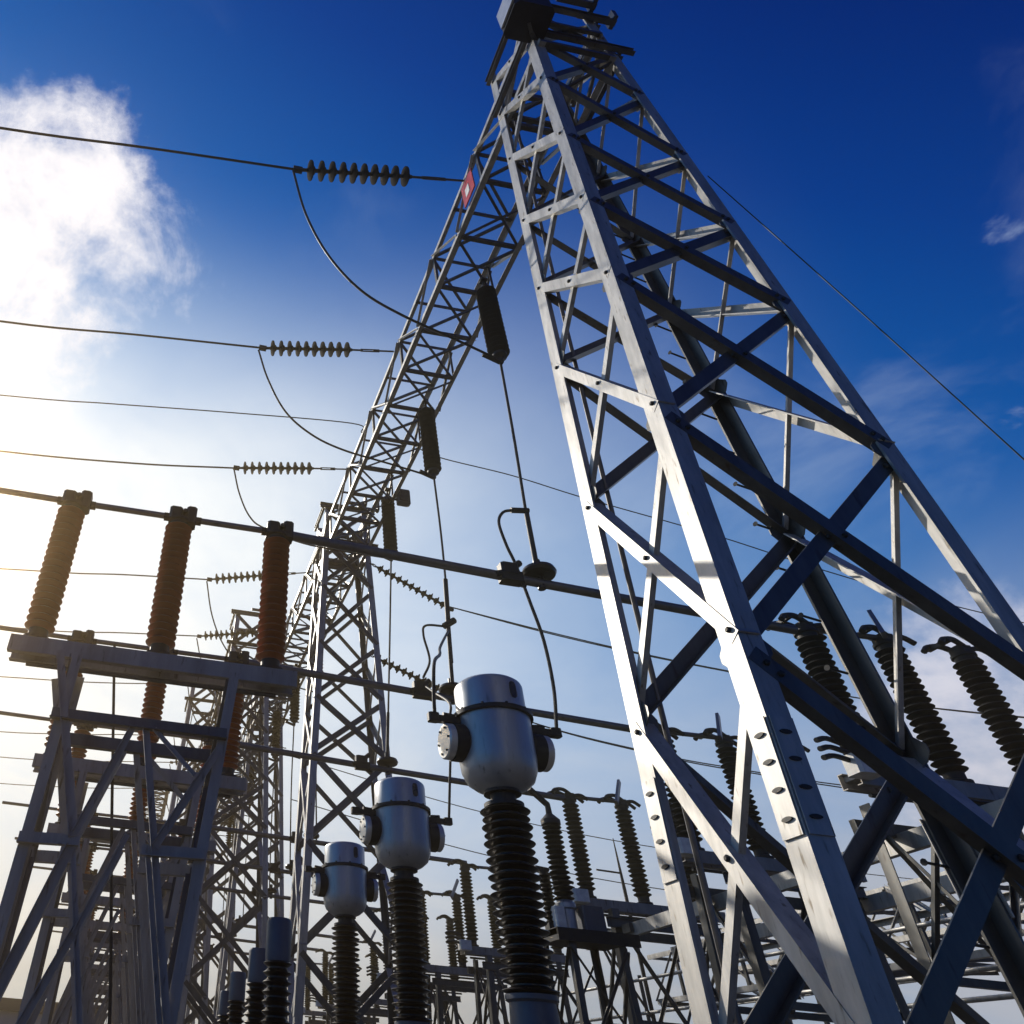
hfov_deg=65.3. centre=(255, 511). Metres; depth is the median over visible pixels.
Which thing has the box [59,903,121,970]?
disconnect switch
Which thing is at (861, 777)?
disconnect switch
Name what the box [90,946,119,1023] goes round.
support frame
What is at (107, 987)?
disconnect switch
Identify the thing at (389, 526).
insulator string
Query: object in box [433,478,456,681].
dropper cable
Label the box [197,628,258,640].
strain insulator
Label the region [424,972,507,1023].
support frame
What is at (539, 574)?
busbar tube
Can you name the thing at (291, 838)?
busbar tube
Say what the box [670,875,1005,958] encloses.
channel girder
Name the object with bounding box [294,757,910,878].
overhead wire
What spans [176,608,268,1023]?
lattice tower
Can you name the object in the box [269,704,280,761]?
insulator string
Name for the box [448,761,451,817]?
dropper cable
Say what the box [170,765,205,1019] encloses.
lattice tower
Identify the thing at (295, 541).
jumper cable
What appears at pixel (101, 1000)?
support frame
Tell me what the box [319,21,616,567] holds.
gantry beam
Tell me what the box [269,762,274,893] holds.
dropper cable
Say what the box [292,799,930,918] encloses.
overhead wire
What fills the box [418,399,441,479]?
insulator string
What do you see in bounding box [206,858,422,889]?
busbar tube
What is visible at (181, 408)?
overhead wire
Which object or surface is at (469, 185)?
phase plate
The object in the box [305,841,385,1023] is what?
current transformer
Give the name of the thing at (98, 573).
overhead wire
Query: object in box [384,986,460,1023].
support frame
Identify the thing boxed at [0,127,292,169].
overhead wire
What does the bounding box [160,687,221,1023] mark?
lattice tower
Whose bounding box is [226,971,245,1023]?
surge arrester
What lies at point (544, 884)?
post insulator
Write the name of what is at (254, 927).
busbar tube
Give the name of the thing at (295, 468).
strain insulator
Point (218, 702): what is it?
gantry beam
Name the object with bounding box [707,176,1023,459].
overhead wire
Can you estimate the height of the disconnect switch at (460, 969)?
2.715 m
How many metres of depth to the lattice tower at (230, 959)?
38.46 m
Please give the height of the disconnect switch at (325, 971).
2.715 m
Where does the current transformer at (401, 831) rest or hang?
on the ground
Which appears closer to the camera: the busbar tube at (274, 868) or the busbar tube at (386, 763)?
the busbar tube at (386, 763)
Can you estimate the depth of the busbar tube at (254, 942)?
32.83 m
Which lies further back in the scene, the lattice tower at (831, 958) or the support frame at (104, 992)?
the support frame at (104, 992)
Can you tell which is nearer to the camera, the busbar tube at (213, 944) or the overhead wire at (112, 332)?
the overhead wire at (112, 332)
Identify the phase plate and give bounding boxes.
[461,168,474,207]
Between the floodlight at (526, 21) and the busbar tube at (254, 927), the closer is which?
the floodlight at (526, 21)
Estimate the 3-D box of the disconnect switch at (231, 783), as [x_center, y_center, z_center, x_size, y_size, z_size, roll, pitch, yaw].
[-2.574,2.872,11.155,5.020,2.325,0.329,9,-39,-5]
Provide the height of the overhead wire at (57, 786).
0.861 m
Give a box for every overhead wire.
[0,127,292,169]
[0,320,258,348]
[0,394,363,432]
[0,450,232,468]
[0,568,206,579]
[0,676,145,683]
[0,731,138,734]
[0,783,131,788]
[1,757,169,762]
[16,627,196,636]
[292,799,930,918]
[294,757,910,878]
[415,446,1023,622]
[450,606,1023,717]
[533,722,841,787]
[534,722,840,785]
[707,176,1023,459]
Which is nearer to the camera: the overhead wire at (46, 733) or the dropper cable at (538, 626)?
the dropper cable at (538, 626)
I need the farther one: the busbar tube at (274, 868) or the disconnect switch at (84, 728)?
the busbar tube at (274, 868)
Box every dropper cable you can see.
[107,645,115,1023]
[221,854,227,932]
[243,808,249,914]
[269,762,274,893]
[289,726,293,869]
[315,777,316,839]
[386,560,391,751]
[422,624,444,677]
[425,685,451,713]
[432,629,449,711]
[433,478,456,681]
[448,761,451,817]
[497,509,557,727]
[499,363,537,559]
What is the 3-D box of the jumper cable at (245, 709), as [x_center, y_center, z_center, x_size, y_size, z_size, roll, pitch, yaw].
[-0.337,5.908,25.884,3.934,2.447,0.130,13,-39,-11]
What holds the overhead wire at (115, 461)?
attached to the strain insulator at (295, 468)
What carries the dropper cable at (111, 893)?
hanging from the disconnect switch at (231, 783)
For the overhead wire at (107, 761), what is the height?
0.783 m
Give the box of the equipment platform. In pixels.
[542,926,643,1023]
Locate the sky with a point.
(881, 141)
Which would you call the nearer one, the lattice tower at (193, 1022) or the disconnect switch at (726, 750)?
the disconnect switch at (726, 750)
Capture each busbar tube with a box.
[171,943,296,960]
[176,915,333,937]
[183,882,380,911]
[195,823,466,864]
[196,932,322,951]
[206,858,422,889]
[238,742,565,800]
[249,659,629,731]
[293,532,797,634]
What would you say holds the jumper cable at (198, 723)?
hanging from the strain insulator
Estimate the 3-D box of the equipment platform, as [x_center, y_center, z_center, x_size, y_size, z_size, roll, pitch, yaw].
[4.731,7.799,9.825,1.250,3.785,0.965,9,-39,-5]
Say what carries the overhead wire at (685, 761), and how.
attached to the strain insulator at (403, 671)
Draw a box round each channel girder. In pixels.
[586,798,1003,949]
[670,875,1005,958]
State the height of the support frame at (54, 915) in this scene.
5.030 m
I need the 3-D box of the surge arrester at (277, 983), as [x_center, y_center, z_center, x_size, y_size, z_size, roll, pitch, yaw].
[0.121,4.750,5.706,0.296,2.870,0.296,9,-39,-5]
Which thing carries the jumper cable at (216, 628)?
hanging from the strain insulator at (223, 578)
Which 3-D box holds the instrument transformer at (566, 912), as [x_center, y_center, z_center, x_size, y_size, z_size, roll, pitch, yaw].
[4.807,5.415,11.543,0.833,2.075,0.340,9,-39,-5]
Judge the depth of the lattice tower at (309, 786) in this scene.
17.93 m
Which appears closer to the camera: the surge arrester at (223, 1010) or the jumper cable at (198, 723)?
the surge arrester at (223, 1010)
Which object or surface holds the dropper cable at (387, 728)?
hanging from the insulator string at (389, 526)
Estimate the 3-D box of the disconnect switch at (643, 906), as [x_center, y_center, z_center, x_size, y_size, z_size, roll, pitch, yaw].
[7.353,6.625,14.772,3.530,2.715,0.518,9,-39,-5]
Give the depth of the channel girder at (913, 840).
10.03 m
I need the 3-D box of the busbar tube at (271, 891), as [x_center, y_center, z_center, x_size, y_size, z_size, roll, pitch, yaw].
[0.785,13.130,25.396,7.703,0.507,0.439,9,-39,-5]
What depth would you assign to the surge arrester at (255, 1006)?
8.40 m
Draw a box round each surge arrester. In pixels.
[217,990,229,1023]
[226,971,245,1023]
[244,947,267,1023]
[261,917,291,1023]
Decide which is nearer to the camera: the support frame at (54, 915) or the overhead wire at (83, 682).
the support frame at (54, 915)
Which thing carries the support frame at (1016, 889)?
on the ground
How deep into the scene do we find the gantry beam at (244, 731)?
36.26 m
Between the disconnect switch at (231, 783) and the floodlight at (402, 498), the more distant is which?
the floodlight at (402, 498)
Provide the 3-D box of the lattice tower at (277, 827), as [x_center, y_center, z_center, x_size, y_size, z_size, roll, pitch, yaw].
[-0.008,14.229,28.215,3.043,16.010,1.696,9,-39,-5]
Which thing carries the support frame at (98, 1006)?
on the ground
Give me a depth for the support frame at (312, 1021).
34.10 m
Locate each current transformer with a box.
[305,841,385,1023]
[351,777,452,1023]
[427,673,562,1023]
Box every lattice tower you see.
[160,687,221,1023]
[161,861,198,1023]
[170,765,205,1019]
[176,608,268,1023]
[185,798,236,1023]
[212,695,287,1023]
[286,498,398,1023]
[485,0,1023,1023]
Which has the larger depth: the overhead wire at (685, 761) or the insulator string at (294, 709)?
the insulator string at (294, 709)
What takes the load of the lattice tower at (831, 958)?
on the ground
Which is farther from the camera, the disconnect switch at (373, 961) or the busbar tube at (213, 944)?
the busbar tube at (213, 944)
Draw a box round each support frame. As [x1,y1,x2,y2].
[0,648,239,1023]
[17,767,202,1023]
[40,838,172,1023]
[62,911,139,1023]
[70,927,138,1023]
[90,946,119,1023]
[91,976,129,1023]
[93,981,107,1023]
[96,1005,107,1023]
[305,1015,334,1023]
[322,1012,379,1023]
[357,1007,387,1019]
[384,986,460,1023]
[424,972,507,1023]
[467,955,572,1023]
[597,908,743,1023]
[688,864,909,1023]
[849,799,1023,1023]
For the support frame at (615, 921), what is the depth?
13.43 m
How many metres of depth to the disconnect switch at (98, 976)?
31.07 m
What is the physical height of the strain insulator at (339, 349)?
0.802 m
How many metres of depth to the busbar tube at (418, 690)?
12.14 m
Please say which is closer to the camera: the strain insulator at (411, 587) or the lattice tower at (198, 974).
the strain insulator at (411, 587)
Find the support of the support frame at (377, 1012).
on the ground
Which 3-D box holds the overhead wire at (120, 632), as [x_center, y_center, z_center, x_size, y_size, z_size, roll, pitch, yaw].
[-13.428,2.987,25.020,23.003,0.783,0.044,9,-39,-5]
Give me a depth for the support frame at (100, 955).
20.03 m
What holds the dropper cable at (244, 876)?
hanging from the insulator string at (252, 778)
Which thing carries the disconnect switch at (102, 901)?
on the support frame at (116, 942)
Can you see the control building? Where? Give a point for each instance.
(9, 1009)
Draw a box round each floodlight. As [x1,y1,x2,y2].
[390,489,410,506]
[496,0,554,43]
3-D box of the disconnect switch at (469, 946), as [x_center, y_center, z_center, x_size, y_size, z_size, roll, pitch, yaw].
[6.549,10.347,19.541,3.530,2.715,0.518,9,-39,-5]
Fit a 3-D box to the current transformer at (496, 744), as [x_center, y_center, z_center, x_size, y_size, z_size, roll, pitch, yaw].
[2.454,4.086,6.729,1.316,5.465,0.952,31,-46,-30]
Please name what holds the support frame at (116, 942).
on the ground
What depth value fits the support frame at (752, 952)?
10.46 m
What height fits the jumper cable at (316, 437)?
2.447 m
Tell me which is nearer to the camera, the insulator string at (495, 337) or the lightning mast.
the insulator string at (495, 337)
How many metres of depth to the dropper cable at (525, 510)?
10.32 m
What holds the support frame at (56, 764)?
on the ground
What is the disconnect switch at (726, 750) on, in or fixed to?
on the support frame at (752, 952)
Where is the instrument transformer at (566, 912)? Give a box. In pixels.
[527,787,607,931]
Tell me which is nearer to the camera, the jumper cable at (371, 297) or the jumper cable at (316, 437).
the jumper cable at (371, 297)
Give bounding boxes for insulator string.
[225,802,233,847]
[247,756,255,807]
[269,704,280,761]
[285,663,300,726]
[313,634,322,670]
[381,487,397,560]
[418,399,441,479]
[476,277,509,364]
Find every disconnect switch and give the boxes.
[0,487,296,697]
[0,625,249,797]
[0,711,216,854]
[2,801,185,913]
[15,837,174,936]
[33,866,166,953]
[42,917,108,983]
[52,930,119,989]
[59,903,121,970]
[303,955,363,1018]
[308,949,386,1011]
[328,930,386,1007]
[366,908,466,994]
[418,879,505,982]
[445,859,570,967]
[548,779,725,925]
[650,713,867,882]
[767,609,1023,802]
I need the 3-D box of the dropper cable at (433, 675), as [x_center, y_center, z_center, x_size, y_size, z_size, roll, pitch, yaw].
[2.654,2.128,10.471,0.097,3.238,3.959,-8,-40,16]
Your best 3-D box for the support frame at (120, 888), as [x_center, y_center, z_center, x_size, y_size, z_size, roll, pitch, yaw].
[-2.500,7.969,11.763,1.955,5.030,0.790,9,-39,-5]
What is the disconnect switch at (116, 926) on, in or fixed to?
on the support frame at (100, 955)
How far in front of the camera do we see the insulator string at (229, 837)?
38.81 m
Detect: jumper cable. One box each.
[187,687,285,748]
[196,638,298,722]
[206,581,312,691]
[233,469,379,557]
[258,350,422,474]
[292,170,498,358]
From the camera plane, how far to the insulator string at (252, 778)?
33.67 m
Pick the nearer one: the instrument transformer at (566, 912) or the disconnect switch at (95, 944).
the instrument transformer at (566, 912)
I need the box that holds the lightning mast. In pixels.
[596,839,655,1020]
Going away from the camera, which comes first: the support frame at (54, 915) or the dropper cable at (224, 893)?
the support frame at (54, 915)
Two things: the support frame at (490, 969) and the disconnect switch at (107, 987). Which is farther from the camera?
the disconnect switch at (107, 987)
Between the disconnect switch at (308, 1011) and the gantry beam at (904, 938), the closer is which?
the gantry beam at (904, 938)
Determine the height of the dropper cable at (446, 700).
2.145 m
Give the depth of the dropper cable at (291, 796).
23.91 m
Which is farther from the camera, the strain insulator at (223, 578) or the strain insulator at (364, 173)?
the strain insulator at (223, 578)
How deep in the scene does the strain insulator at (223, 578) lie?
23.12 m
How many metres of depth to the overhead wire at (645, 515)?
18.26 m
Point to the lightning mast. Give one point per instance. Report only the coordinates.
(647, 991)
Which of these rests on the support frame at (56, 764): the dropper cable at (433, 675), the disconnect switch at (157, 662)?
the disconnect switch at (157, 662)
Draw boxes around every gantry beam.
[144,790,169,833]
[193,645,257,771]
[216,718,272,824]
[246,539,359,738]
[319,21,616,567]
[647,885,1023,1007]
[721,871,1023,973]
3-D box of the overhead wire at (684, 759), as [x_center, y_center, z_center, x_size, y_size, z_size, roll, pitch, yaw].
[18.096,7.352,20.688,26.405,1.116,0.221,9,-39,-6]
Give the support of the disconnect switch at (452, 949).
on the support frame at (455, 999)
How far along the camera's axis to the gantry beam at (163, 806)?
41.38 m
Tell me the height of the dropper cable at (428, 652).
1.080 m
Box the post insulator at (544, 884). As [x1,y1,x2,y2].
[535,865,553,929]
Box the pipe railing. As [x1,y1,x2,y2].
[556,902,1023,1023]
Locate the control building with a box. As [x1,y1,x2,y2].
[0,997,98,1023]
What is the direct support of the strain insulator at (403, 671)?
attached to the lattice tower at (309, 786)
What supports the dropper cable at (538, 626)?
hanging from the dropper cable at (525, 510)
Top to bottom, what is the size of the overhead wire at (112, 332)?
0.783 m
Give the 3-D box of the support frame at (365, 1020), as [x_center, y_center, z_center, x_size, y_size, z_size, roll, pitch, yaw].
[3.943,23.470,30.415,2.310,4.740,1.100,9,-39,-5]
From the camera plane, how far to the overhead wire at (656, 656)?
20.16 m
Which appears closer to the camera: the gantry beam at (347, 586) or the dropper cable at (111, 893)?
the dropper cable at (111, 893)
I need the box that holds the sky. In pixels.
[0,0,1023,1023]
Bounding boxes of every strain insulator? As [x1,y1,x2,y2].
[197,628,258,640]
[207,570,305,583]
[233,462,345,474]
[259,340,393,357]
[293,160,463,186]
[369,563,453,611]
[371,655,439,691]

